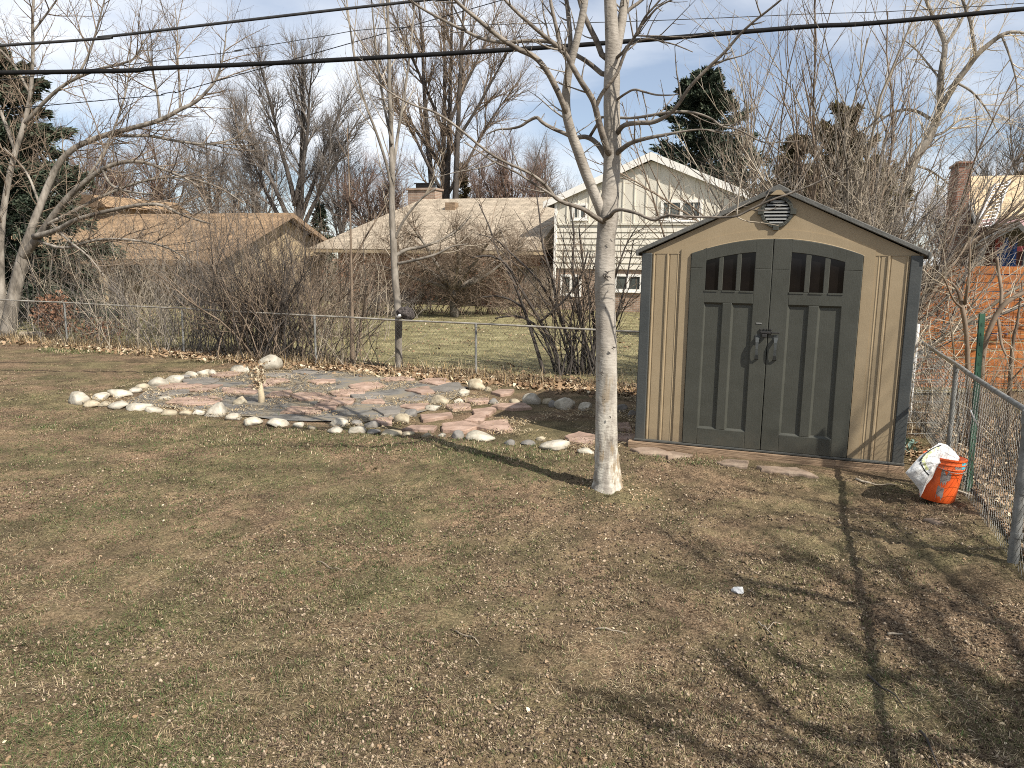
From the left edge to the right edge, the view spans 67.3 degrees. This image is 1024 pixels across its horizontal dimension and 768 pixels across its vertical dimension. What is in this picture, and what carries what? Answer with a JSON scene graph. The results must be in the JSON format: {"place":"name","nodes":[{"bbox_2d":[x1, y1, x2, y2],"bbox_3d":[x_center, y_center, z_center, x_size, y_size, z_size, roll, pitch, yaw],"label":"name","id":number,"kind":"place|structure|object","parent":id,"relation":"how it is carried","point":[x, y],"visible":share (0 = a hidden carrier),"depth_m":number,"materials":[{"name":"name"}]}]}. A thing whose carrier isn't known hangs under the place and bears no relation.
{"place":"outdoors","nodes":[
{"label":"outdoors","id":0,"kind":"place"},
{"bbox_2d":[11,195,327,304],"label":"brown house","id":1,"kind":"structure","parent":0,"point":[146,211],"depth_m":32.60,"materials":[{"name":"brown brick"}]},
{"bbox_2d":[0,0,449,46],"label":"overhead cable","id":2,"kind":"object","parent":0,"point":[106,37],"visible":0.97,"depth_m":9.98,"materials":[{"name":"black rubber"}]},
{"bbox_2d":[0,0,501,109],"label":"overhead cable","id":3,"kind":"object","parent":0,"point":[242,73],"visible":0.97,"depth_m":14.28,"materials":[{"name":"black rubber"}]},
{"bbox_2d":[308,183,554,307],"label":"house","id":4,"kind":"structure","parent":0,"point":[521,206],"depth_m":34.32,"materials":[{"name":"beige brick"}]},
{"bbox_2d":[503,266,538,301],"bbox_3d":[0.383,-4.190,32.342,1.632,1.527,0.100,4,10,20],"label":"window","id":5,"kind":"structure","parent":4,"relation":"in","point":[529,267],"depth_m":32.25,"materials":[{"name":"glass"}]},
{"bbox_2d":[0,265,1023,767],"bbox_3d":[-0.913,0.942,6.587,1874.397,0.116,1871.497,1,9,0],"label":"ground","id":6,"kind":"structure","parent":0,"point":[940,557],"depth_m":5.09,"materials":[{"name":"brown plant"}]},
{"bbox_2d":[8,194,159,332],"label":"bare scrub","id":7,"kind":"object","parent":6,"relation":"on","point":[69,272],"visible":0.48,"depth_m":19.59,"materials":[{"name":"brown plant"}]},
{"bbox_2d":[4,203,171,326],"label":"bare scrub","id":8,"kind":"object","parent":6,"relation":"on","point":[25,288],"visible":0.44,"depth_m":20.77,"materials":[{"name":"beige plant"}]},
{"bbox_2d":[52,113,143,198],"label":"bare tree","id":9,"kind":"object","parent":6,"relation":"on","point":[107,185],"visible":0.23,"depth_m":44.34,"materials":[{"name":"brown plant"}]},
{"bbox_2d":[7,175,256,337],"bbox_3d":[-9.180,-3.241,18.796,3.965,4.208,4.779,8,12,39],"label":"bare scrub","id":10,"kind":"object","parent":6,"relation":"on","point":[119,292],"visible":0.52,"depth_m":18.70,"materials":[{"name":"brown plant"}]},
{"bbox_2d":[118,101,211,206],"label":"bare tree","id":11,"kind":"object","parent":6,"relation":"on","point":[152,183],"visible":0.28,"depth_m":48.09,"materials":[{"name":"brown plant"}]},
{"bbox_2d":[89,173,257,330],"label":"bare scrub","id":12,"kind":"object","parent":6,"relation":"on","point":[163,258],"visible":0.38,"depth_m":20.13,"materials":[{"name":"brown plant"}]},
{"bbox_2d":[88,167,340,340],"bbox_3d":[-7.001,-3.050,17.707,6.166,4.243,4.011,-3,10,-21],"label":"bare scrub","id":13,"kind":"object","parent":6,"relation":"on","point":[222,223],"visible":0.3,"depth_m":18.06,"materials":[{"name":"brown plant"}]},
{"bbox_2d":[162,114,268,213],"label":"bare tree","id":14,"kind":"object","parent":6,"relation":"on","point":[209,162],"visible":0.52,"depth_m":46.26,"materials":[{"name":"brown plant"}]},
{"bbox_2d":[95,157,359,340],"bbox_3d":[-6.862,-3.228,18.730,7.460,4.277,3.642,6,11,31],"label":"bare scrub","id":15,"kind":"object","parent":6,"relation":"on","point":[230,251],"visible":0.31,"depth_m":19.01,"materials":[{"name":"beige plant"}]},
{"bbox_2d":[181,103,309,212],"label":"bare tree","id":16,"kind":"object","parent":6,"relation":"on","point":[257,198],"visible":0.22,"depth_m":50.23,"materials":[{"name":"brown plant"}]},
{"bbox_2d":[243,361,274,402],"bbox_3d":[-3.498,-0.008,10.597,0.410,0.631,0.351,1,9,0],"label":"dead tree stub","id":17,"kind":"object","parent":6,"relation":"on","point":[258,377],"visible":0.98,"depth_m":10.56,"materials":[{"name":"beige plant"}]},
{"bbox_2d":[173,163,375,344],"bbox_3d":[-5.379,-3.039,17.775,4.856,4.243,3.217,-3,10,-20],"label":"bare scrub","id":18,"kind":"object","parent":6,"relation":"on","point":[327,292],"visible":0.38,"depth_m":17.94,"materials":[{"name":"brown plant"}]},
{"bbox_2d":[125,370,466,421],"bbox_3d":[-3.158,0.092,11.640,4.898,0.015,3.932,4,10,18],"label":"landscape fabric","id":19,"kind":"object","parent":6,"relation":"on","point":[360,409],"visible":0.49,"depth_m":10.91,"materials":[{"name":"grey fabric"}]},
{"bbox_2d":[165,395,222,406],"bbox_3d":[-4.340,0.236,10.646,0.760,0.055,0.795,3,9,11],"label":"flagstone","id":20,"kind":"object","parent":19,"relation":"on","point":[191,402],"visible":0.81,"depth_m":10.50,"materials":[{"name":"pink stone"}]},
{"bbox_2d":[258,354,282,369],"bbox_3d":[-4.342,-0.381,13.694,0.420,0.270,0.396,-1,12,8],"label":"rock","id":21,"kind":"object","parent":19,"relation":"on","point":[277,364],"visible":0.77,"depth_m":13.59,"materials":[{"name":"beige stone"}]},
{"bbox_2d":[290,392,331,400],"bbox_3d":[-2.904,0.190,11.051,0.658,0.056,0.570,3,9,11],"label":"flagstone","id":22,"kind":"object","parent":6,"relation":"on","point":[302,396],"visible":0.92,"depth_m":11.01,"materials":[{"name":"pink stone"}]},
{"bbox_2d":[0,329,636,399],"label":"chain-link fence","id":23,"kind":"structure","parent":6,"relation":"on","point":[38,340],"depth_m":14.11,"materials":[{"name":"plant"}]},
{"bbox_2d":[0,299,638,387],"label":"chain link fence","id":24,"kind":"object","parent":6,"relation":"on","point":[315,342],"visible":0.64,"depth_m":14.12,"materials":[{"name":"metal"}]},
{"bbox_2d":[214,189,436,340],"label":"bare scrub","id":25,"kind":"object","parent":6,"relation":"on","point":[355,274],"visible":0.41,"depth_m":18.64,"materials":[{"name":"brown plant"}]},
{"bbox_2d":[284,112,398,234],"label":"bare tree","id":26,"kind":"object","parent":6,"relation":"on","point":[331,209],"visible":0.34,"depth_m":48.59,"materials":[{"name":"brown plant"}]},
{"bbox_2d":[83,363,635,449],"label":"straw litter","id":27,"kind":"object","parent":6,"relation":"on","point":[328,392],"visible":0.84,"depth_m":10.79,"materials":[{"name":"plant"}]},
{"bbox_2d":[334,107,388,364],"bbox_3d":[-2.732,-2.619,14.231,1.068,4.742,0.599,1,9,0],"label":"sapling","id":28,"kind":"object","parent":6,"relation":"on","point":[352,352],"visible":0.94,"depth_m":14.27,"materials":[{"name":"brown plant"}]},
{"bbox_2d":[0,347,727,475],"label":"green tufts","id":29,"kind":"object","parent":6,"relation":"on","point":[226,439],"visible":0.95,"depth_m":8.40,"materials":[{"name":"plant"}]},
{"bbox_2d":[316,121,423,228],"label":"bare tree","id":30,"kind":"object","parent":6,"relation":"on","point":[356,202],"visible":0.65,"depth_m":44.17,"materials":[{"name":"brown plant"}]},
{"bbox_2d":[333,0,521,366],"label":"young tree","id":31,"kind":"object","parent":6,"relation":"on","point":[390,170],"visible":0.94,"depth_m":13.48,"materials":[{"name":"beige plant"}]},
{"bbox_2d":[420,412,452,422],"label":"flagstone","id":32,"kind":"object","parent":6,"relation":"on","point":[424,418],"visible":1,"depth_m":9.71,"materials":[{"name":"pink stone"}]},
{"bbox_2d":[429,382,462,392],"bbox_3d":[-1.012,0.061,12.004,0.509,0.056,0.880,3,10,8],"label":"flagstone","id":33,"kind":"object","parent":6,"relation":"on","point":[452,387],"visible":0.84,"depth_m":11.89,"materials":[{"name":"grey stone"}]},
{"bbox_2d":[350,0,559,198],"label":"bare tree","id":34,"kind":"object","parent":6,"relation":"on","point":[461,82],"visible":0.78,"depth_m":44.75,"materials":[{"name":"brown plant"}]},
{"bbox_2d":[441,420,478,433],"bbox_3d":[-0.625,0.518,9.222,0.486,0.055,0.591,3,9,11],"label":"flagstone","id":35,"kind":"object","parent":6,"relation":"on","point":[465,427],"visible":0.87,"depth_m":9.13,"materials":[{"name":"pink stone"}]},
{"bbox_2d":[450,138,516,198],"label":"bare tree","id":36,"kind":"object","parent":6,"relation":"on","point":[477,186],"visible":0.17,"depth_m":50.44,"materials":[{"name":"brown plant"}]},
{"bbox_2d":[476,419,512,433],"bbox_3d":[-0.202,0.513,9.284,0.448,0.056,0.663,2,10,1],"label":"flagstone","id":37,"kind":"object","parent":6,"relation":"on","point":[498,424],"visible":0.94,"depth_m":9.17,"materials":[{"name":"pink stone"}]},
{"bbox_2d":[451,113,563,197],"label":"bare tree","id":38,"kind":"object","parent":6,"relation":"on","point":[507,188],"visible":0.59,"depth_m":45.84,"materials":[{"name":"brown plant"}]},
{"bbox_2d":[491,403,531,410],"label":"flagstone","id":39,"kind":"object","parent":6,"relation":"on","point":[513,406],"visible":0.96,"depth_m":10.43,"materials":[{"name":"pink stone"}]},
{"bbox_2d":[0,309,1023,767],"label":"fallen leaves","id":40,"kind":"object","parent":6,"relation":"on","point":[420,373],"visible":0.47,"depth_m":12.19,"materials":[{"name":"brown plant"}]},
{"bbox_2d":[0,371,1023,767],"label":"soil crumbs","id":41,"kind":"object","parent":6,"relation":"on","point":[614,719],"visible":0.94,"depth_m":3.90,"materials":[{"name":"brown soil"}]},
{"bbox_2d":[509,124,597,197],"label":"bare tree","id":42,"kind":"object","parent":6,"relation":"on","point":[550,183],"visible":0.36,"depth_m":48.18,"materials":[{"name":"brown plant"}]},
{"bbox_2d":[539,439,570,450],"bbox_3d":[0.463,0.655,8.334,0.342,0.092,0.304,-5,5,6],"label":"rock","id":43,"kind":"object","parent":6,"relation":"on","point":[556,445],"visible":0.98,"depth_m":8.24,"materials":[{"name":"white stone"}]},
{"bbox_2d":[564,431,594,446],"bbox_3d":[0.781,0.621,8.710,0.371,0.055,0.566,3,9,8],"label":"flagstone","id":44,"kind":"object","parent":6,"relation":"on","point":[579,434],"visible":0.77,"depth_m":8.63,"materials":[{"name":"pink stone"}]},
{"bbox_2d":[357,0,852,494],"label":"shade tree","id":45,"kind":"object","parent":6,"relation":"on","point":[607,477],"visible":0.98,"depth_m":6.28,"materials":[{"name":"grey plant"}]},
{"bbox_2d":[630,447,672,457],"bbox_3d":[1.475,0.730,8.135,0.312,0.052,0.411,-2,10,-18],"label":"flagstone","id":46,"kind":"object","parent":6,"relation":"on","point":[649,451],"visible":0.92,"depth_m":8.11,"materials":[{"name":"stone"}]},
{"bbox_2d":[628,434,903,472],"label":"wooden platform","id":47,"kind":"structure","parent":6,"relation":"on","point":[820,462],"depth_m":7.89,"materials":[{"name":"brown wood"}]},
{"bbox_2d":[634,184,931,465],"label":"storage shed","id":48,"kind":"structure","parent":47,"relation":"on","point":[793,333],"depth_m":7.71,"materials":[{"name":"beige plastic"}]},
{"bbox_2d":[682,239,773,449],"bbox_3d":[2.201,-0.402,7.905,0.797,2.144,0.080,4,10,20],"label":"door","id":49,"kind":"structure","parent":48,"relation":"in","point":[729,293],"depth_m":7.92,"materials":[{"name":"grey plastic"}]},
{"bbox_2d":[760,239,863,457],"bbox_3d":[2.958,-0.346,7.624,0.827,2.144,0.080,4,10,20],"label":"door","id":50,"kind":"structure","parent":48,"relation":"in","point":[809,372],"depth_m":7.63,"materials":[{"name":"grey plastic"}]},
{"bbox_2d":[756,465,818,478],"bbox_3d":[2.674,0.852,7.477,0.573,0.044,0.246,4,10,20],"label":"flagstone","id":51,"kind":"object","parent":6,"relation":"on","point":[792,471],"visible":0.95,"depth_m":7.44,"materials":[{"name":"stone"}]},
{"bbox_2d":[557,0,1023,323],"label":"bare thicket","id":52,"kind":"object","parent":6,"relation":"on","point":[812,194],"visible":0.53,"depth_m":11.55,"materials":[{"name":"brown plant"}]},
{"bbox_2d":[620,0,1015,259],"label":"bare thicket","id":53,"kind":"object","parent":6,"relation":"on","point":[771,124],"visible":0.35,"depth_m":11.73,"materials":[{"name":"brown plant"}]},
{"bbox_2d":[617,101,1022,356],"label":"brush tangle","id":54,"kind":"object","parent":6,"relation":"on","point":[884,218],"visible":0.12,"depth_m":10.91,"materials":[{"name":"brown plant"}]},
{"bbox_2d":[652,86,1023,399],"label":"brush tangle","id":55,"kind":"object","parent":6,"relation":"on","point":[891,226],"visible":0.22,"depth_m":10.89,"materials":[{"name":"brown plant"}]},
{"bbox_2d":[699,0,1023,369],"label":"bare thicket","id":56,"kind":"object","parent":6,"relation":"on","point":[846,193],"visible":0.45,"depth_m":11.45,"materials":[{"name":"beige plant"}]},
{"bbox_2d":[848,40,1023,358],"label":"bare thicket","id":57,"kind":"object","parent":6,"relation":"on","point":[969,321],"visible":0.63,"depth_m":11.02,"materials":[{"name":"brown plant"}]},
{"bbox_2d":[919,451,967,503],"bbox_3d":[3.640,0.794,6.526,0.342,0.383,0.343,2,10,-25],"label":"bucket","id":58,"kind":"object","parent":6,"relation":"on","point":[942,485],"visible":0.7,"depth_m":6.40,"materials":[{"name":"orange plastic"}]},
{"bbox_2d":[905,443,959,496],"bbox_3d":[3.569,0.719,6.437,0.582,0.463,0.127,-2,10,-16],"label":"sack","id":59,"kind":"object","parent":58,"relation":"in","point":[920,471],"visible":0.86,"depth_m":6.37,"materials":[{"name":"white plastic"}]},
{"bbox_2d":[909,161,1005,257],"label":"bare tree","id":60,"kind":"object","parent":6,"relation":"on","point":[934,222],"visible":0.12,"depth_m":51.11,"materials":[{"name":"brown plant"}]},
{"bbox_2d":[907,300,1010,448],"bbox_3d":[4.764,0.191,8.891,1.643,2.277,1.550,3,9,11],"label":"vine cage","id":61,"kind":"object","parent":6,"relation":"on","point":[926,357],"visible":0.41,"depth_m":8.79,"materials":[{"name":"metal"}]},
{"bbox_2d":[911,339,1023,577],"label":"chain link fence","id":62,"kind":"object","parent":6,"relation":"on","point":[1015,538],"visible":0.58,"depth_m":6.15,"materials":[{"name":"metal"}]},
{"bbox_2d":[911,201,1023,445],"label":"pruned shrub","id":63,"kind":"object","parent":6,"relation":"on","point":[962,304],"visible":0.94,"depth_m":8.57,"materials":[{"name":"plant"}]},
{"bbox_2d":[912,339,1023,438],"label":"dead brush","id":64,"kind":"object","parent":6,"relation":"on","point":[1014,391],"visible":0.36,"depth_m":9.25,"materials":[{"name":"brown plant"}]},
{"bbox_2d":[914,265,1023,389],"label":"board fence","id":65,"kind":"object","parent":6,"relation":"on","point":[1020,329],"visible":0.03,"depth_m":12.50,"materials":[{"name":"orange wood"}]},
{"bbox_2d":[965,313,985,491],"bbox_3d":[4.049,0.283,6.740,0.123,1.800,0.045,1,9,0],"label":"steel post","id":66,"kind":"object","parent":6,"relation":"on","point":[979,343],"visible":0.69,"depth_m":6.68,"materials":[{"name":"green metal"}]},
{"bbox_2d":[957,345,1023,471],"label":"dead brush","id":67,"kind":"object","parent":6,"relation":"on","point":[1012,413],"visible":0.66,"depth_m":8.10,"materials":[{"name":"brown plant"}]},
{"bbox_2d":[961,358,1023,487],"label":"dead brush","id":68,"kind":"object","parent":6,"relation":"on","point":[1006,471],"visible":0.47,"depth_m":7.15,"materials":[{"name":"brown plant"}]},
{"bbox_2d":[968,395,1023,527],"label":"dead brush","id":69,"kind":"object","parent":6,"relation":"on","point":[987,518],"visible":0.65,"depth_m":5.82,"materials":[{"name":"brown plant"}]},
{"bbox_2d":[0,6,1023,74],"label":"overhead cable","id":70,"kind":"object","parent":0,"point":[492,50],"visible":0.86,"depth_m":9.45,"materials":[{"name":"black rubber"}]},
{"bbox_2d":[0,3,1023,80],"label":"overhead cable","id":71,"kind":"object","parent":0,"point":[507,24],"visible":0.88,"depth_m":12.24,"materials":[{"name":"black rubber"}]},
{"bbox_2d":[0,0,1023,264],"label":"sky","id":72,"kind":"structure","parent":0,"point":[643,67],"materials":[{"name":"blue"}]},
{"bbox_2d":[15,297,1023,392],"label":"neighbour lawn","id":73,"kind":"structure","parent":0,"point":[496,349],"depth_m":18.68,"materials":[{"name":"green plant"}]},
{"bbox_2d":[29,289,79,338],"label":"leafy bush","id":74,"kind":"object","parent":73,"relation":"on","point":[50,312],"visible":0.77,"depth_m":17.89,"materials":[{"name":"brown plant"}]},
{"bbox_2d":[0,43,133,318],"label":"spruce tree","id":75,"kind":"object","parent":73,"relation":"on","point":[16,217],"visible":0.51,"depth_m":23.18,"materials":[{"name":"green plant"}]},
{"bbox_2d":[2,235,185,344],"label":"bare shrub","id":76,"kind":"object","parent":73,"relation":"on","point":[80,299],"visible":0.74,"depth_m":17.43,"materials":[{"name":"beige plant"}]},
{"bbox_2d":[71,317,142,343],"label":"leafy bush","id":77,"kind":"object","parent":73,"relation":"on","point":[82,328],"visible":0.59,"depth_m":17.33,"materials":[{"name":"brown plant"}]},
{"bbox_2d":[23,215,251,348],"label":"bare shrub","id":78,"kind":"object","parent":73,"relation":"on","point":[139,310],"visible":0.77,"depth_m":16.50,"materials":[{"name":"brown plant"}]},
{"bbox_2d":[0,0,289,335],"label":"old tree","id":79,"kind":"object","parent":73,"relation":"on","point":[31,240],"visible":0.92,"depth_m":17.94,"materials":[{"name":"beige plant"}]},
{"bbox_2d":[83,198,315,352],"bbox_3d":[-6.343,-2.212,15.827,4.864,3.205,2.855,4,10,16],"label":"bare shrub","id":80,"kind":"object","parent":73,"relation":"on","point":[196,330],"visible":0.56,"depth_m":15.94,"materials":[{"name":"beige plant"}]},
{"bbox_2d":[100,190,417,360],"bbox_3d":[-4.971,-2.174,15.203,6.290,3.380,3.052,1,9,0],"label":"bare shrub","id":81,"kind":"object","parent":73,"relation":"on","point":[240,341],"visible":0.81,"depth_m":15.02,"materials":[{"name":"brown plant"}]},
{"bbox_2d":[188,0,399,222],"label":"bare tree","id":82,"kind":"object","parent":73,"relation":"on","point":[330,144],"visible":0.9,"depth_m":36.26,"materials":[{"name":"brown plant"}]},
{"bbox_2d":[196,176,446,362],"bbox_3d":[-3.572,-2.138,14.759,4.941,3.478,2.936,1,9,0],"label":"bare shrub","id":83,"kind":"object","parent":73,"relation":"on","point":[304,311],"visible":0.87,"depth_m":14.60,"materials":[{"name":"brown plant"}]},
{"bbox_2d":[311,201,337,295],"bbox_3d":[-9.834,-6.891,39.450,2.661,5.009,2.539,1,9,0],"label":"spruce tree","id":84,"kind":"object","parent":73,"relation":"on","point":[321,208],"visible":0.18,"depth_m":39.08,"materials":[{"name":"green plant"}]},
{"bbox_2d":[240,220,431,337],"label":"bare shrub","id":85,"kind":"object","parent":73,"relation":"on","point":[358,311],"visible":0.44,"depth_m":19.40,"materials":[{"name":"brown plant"}]},
{"bbox_2d":[297,242,419,316],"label":"bare shrub","id":86,"kind":"object","parent":73,"relation":"on","point":[372,289],"visible":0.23,"depth_m":26.67,"materials":[{"name":"brown plant"}]},
{"bbox_2d":[308,285,432,366],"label":"bare shrub","id":87,"kind":"object","parent":73,"relation":"on","point":[348,340],"visible":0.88,"depth_m":14.39,"materials":[{"name":"brown plant"}]},
{"bbox_2d":[318,275,441,318],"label":"bare shrub","id":88,"kind":"object","parent":73,"relation":"on","point":[410,301],"visible":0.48,"depth_m":25.68,"materials":[{"name":"beige plant"}]},
{"bbox_2d":[347,253,470,314],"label":"bare shrub","id":89,"kind":"object","parent":73,"relation":"on","point":[426,298],"visible":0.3,"depth_m":27.63,"materials":[{"name":"brown plant"}]},
{"bbox_2d":[353,191,556,316],"bbox_3d":[-1.919,-4.338,25.887,7.312,4.330,5.241,1,9,0],"label":"crabapple tree","id":90,"kind":"object","parent":73,"relation":"on","point":[456,286],"visible":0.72,"depth_m":25.81,"materials":[{"name":"beige plant"}]},
{"bbox_2d":[421,252,560,315],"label":"bare shrub","id":91,"kind":"object","parent":73,"relation":"on","point":[486,302],"visible":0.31,"depth_m":27.71,"materials":[{"name":"brown plant"}]},
{"bbox_2d":[462,265,617,317],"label":"bare shrub","id":92,"kind":"object","parent":73,"relation":"on","point":[529,295],"visible":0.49,"depth_m":27.18,"materials":[{"name":"brown plant"}]},
{"bbox_2d":[453,161,679,375],"bbox_3d":[0.942,-1.940,13.206,4.163,3.723,3.281,1,9,0],"label":"bare shrub","id":93,"kind":"object","parent":73,"relation":"on","point":[581,310],"visible":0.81,"depth_m":13.39,"materials":[{"name":"brown plant"}]},
{"bbox_2d":[543,152,756,311],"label":"cream house","id":94,"kind":"structure","parent":73,"relation":"on","point":[579,197],"depth_m":29.71,"materials":[{"name":"paint"}]},
{"bbox_2d":[615,274,640,292],"bbox_3d":[4.548,-3.946,30.180,1.195,0.719,0.100,4,10,20],"label":"window","id":95,"kind":"structure","parent":94,"relation":"in","point":[622,277],"depth_m":30.17,"materials":[{"name":"white glass"}]},
{"bbox_2d":[661,200,702,221],"bbox_3d":[6.392,-6.530,29.035,1.627,0.829,0.100,4,10,20],"label":"window","id":96,"kind":"structure","parent":94,"relation":"in","point":[674,202],"depth_m":29.03,"materials":[{"name":"white glass"}]},
{"bbox_2d":[643,65,773,193],"bbox_3d":[8.502,-8.736,35.000,8.269,10.988,8.378,8,12,39],"label":"spruce tree","id":97,"kind":"object","parent":73,"relation":"on","point":[697,99],"visible":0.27,"depth_m":33.80,"materials":[{"name":"green plant"}]},
{"bbox_2d":[766,132,816,194],"bbox_3d":[6.599,-3.374,18.209,3.019,5.030,2.922,1,9,0],"label":"juniper tree","id":98,"kind":"object","parent":73,"relation":"on","point":[791,151],"visible":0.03,"depth_m":17.82,"materials":[{"name":"green plant"}]},
{"bbox_2d":[800,99,921,247],"bbox_3d":[7.359,-3.489,17.195,3.251,5.593,3.905,1,9,0],"label":"juniper tree","id":99,"kind":"object","parent":73,"relation":"on","point":[834,106],"visible":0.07,"depth_m":16.63,"materials":[{"name":"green plant"}]},
{"bbox_2d":[863,0,1023,230],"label":"cottonwood tree","id":100,"kind":"object","parent":73,"relation":"on","point":[930,135],"visible":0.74,"depth_m":28.30,"materials":[{"name":"beige plant"}]},
{"bbox_2d":[932,78,1023,175],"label":"bare tree","id":101,"kind":"object","parent":73,"relation":"on","point":[1010,158],"visible":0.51,"depth_m":38.05,"materials":[{"name":"brown plant"}]},
{"bbox_2d":[935,161,1023,333],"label":"red house","id":102,"kind":"structure","parent":0,"point":[1010,197],"depth_m":24.34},
{"bbox_2d":[991,238,1017,333],"bbox_3d":[13.867,-2.716,21.699,0.518,2.805,0.438,4,10,20],"label":"tarp","id":103,"kind":"object","parent":102,"relation":"hanging from","point":[1011,256],"visible":0.14,"depth_m":21.55,"materials":[{"name":"blue plastic"}]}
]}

